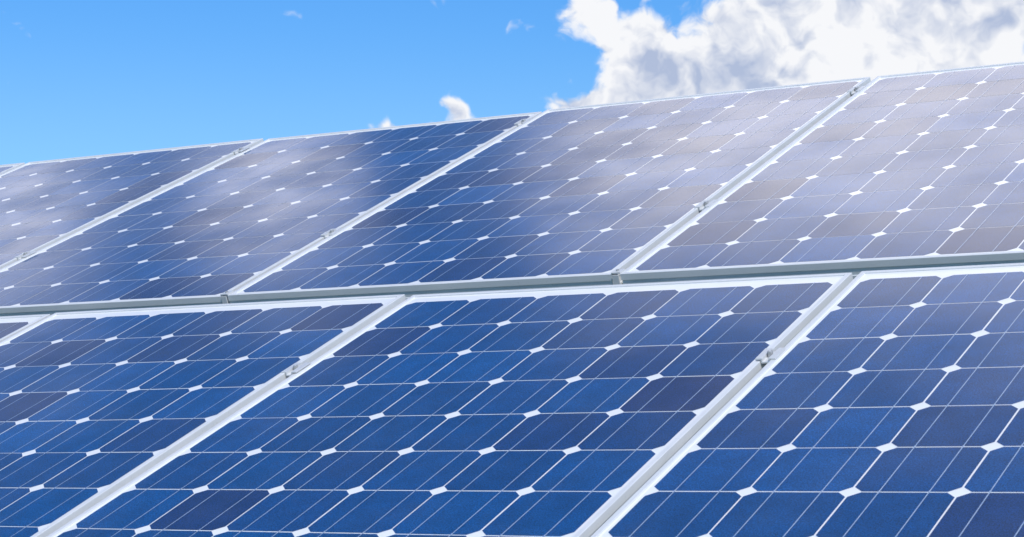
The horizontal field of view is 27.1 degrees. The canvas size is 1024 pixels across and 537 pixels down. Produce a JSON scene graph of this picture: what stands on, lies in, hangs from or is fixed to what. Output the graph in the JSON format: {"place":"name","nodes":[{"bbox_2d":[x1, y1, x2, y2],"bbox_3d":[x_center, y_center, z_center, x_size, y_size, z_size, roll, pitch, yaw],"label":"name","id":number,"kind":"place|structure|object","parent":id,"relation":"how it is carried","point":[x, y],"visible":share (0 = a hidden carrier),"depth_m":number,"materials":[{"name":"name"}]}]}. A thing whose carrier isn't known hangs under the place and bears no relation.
{"place":"outdoors","nodes":[
{"label":"outdoors","id":0,"kind":"place"},
{"bbox_2d":[0,0,1023,164],"label":"sky","id":1,"kind":"structure","parent":0,"point":[79,78],"materials":[{"name":"blue"}]},
{"label":"ground","id":2,"kind":"structure","parent":0,"visible":0},
{"bbox_2d":[0,86,865,375],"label":"mounting rack","id":3,"kind":"object","parent":2,"relation":"on","point":[766,354],"visible":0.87,"depth_m":4.66,"materials":[{"name":"metal"}]},
{"bbox_2d":[0,163,24,172],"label":"solar panel","id":4,"kind":"object","parent":3,"relation":"attached to","point":[6,167],"visible":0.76,"depth_m":7.13,"materials":[{"name":"glass"}]},
{"bbox_2d":[0,314,49,341],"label":"solar panel","id":5,"kind":"object","parent":3,"relation":"attached to","point":[10,326],"visible":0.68,"depth_m":4.98,"materials":[{"name":"glass"}]},
{"bbox_2d":[0,138,263,268],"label":"solar panel","id":6,"kind":"object","parent":3,"relation":"attached to","point":[45,203],"visible":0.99,"depth_m":6.44,"materials":[{"name":"glass"}]},
{"bbox_2d":[0,294,405,536],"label":"solar panel","id":7,"kind":"object","parent":3,"relation":"attached to","point":[97,406],"visible":0.98,"depth_m":4.25,"materials":[{"name":"glass"}]},
{"bbox_2d":[0,112,541,316],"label":"solar panel","id":8,"kind":"object","parent":3,"relation":"attached to","point":[209,235],"visible":0.98,"depth_m":5.60,"materials":[{"name":"glass"}]},
{"bbox_2d":[47,273,852,536],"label":"solar panel","id":9,"kind":"object","parent":3,"relation":"attached to","point":[584,411],"visible":0.99,"depth_m":3.64,"materials":[{"name":"glass"}]},
{"bbox_2d":[228,77,870,302],"bbox_3d":[0.155,-0.204,5.207,0.984,0.041,1.590,-3,17,31],"label":"solar panel","id":10,"kind":"object","parent":3,"relation":"attached to","point":[592,195],"visible":0.96,"depth_m":5.04,"materials":[{"name":"glass"}]},
{"bbox_2d":[591,263,1023,536],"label":"solar panel","id":11,"kind":"object","parent":3,"relation":"attached to","point":[882,403],"visible":1,"depth_m":3.19,"materials":[{"name":"glass"}]},
{"bbox_2d":[620,61,1023,283],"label":"solar panel","id":12,"kind":"object","parent":3,"relation":"attached to","point":[924,169],"visible":0.98,"depth_m":4.49,"materials":[{"name":"glass"}]}
]}

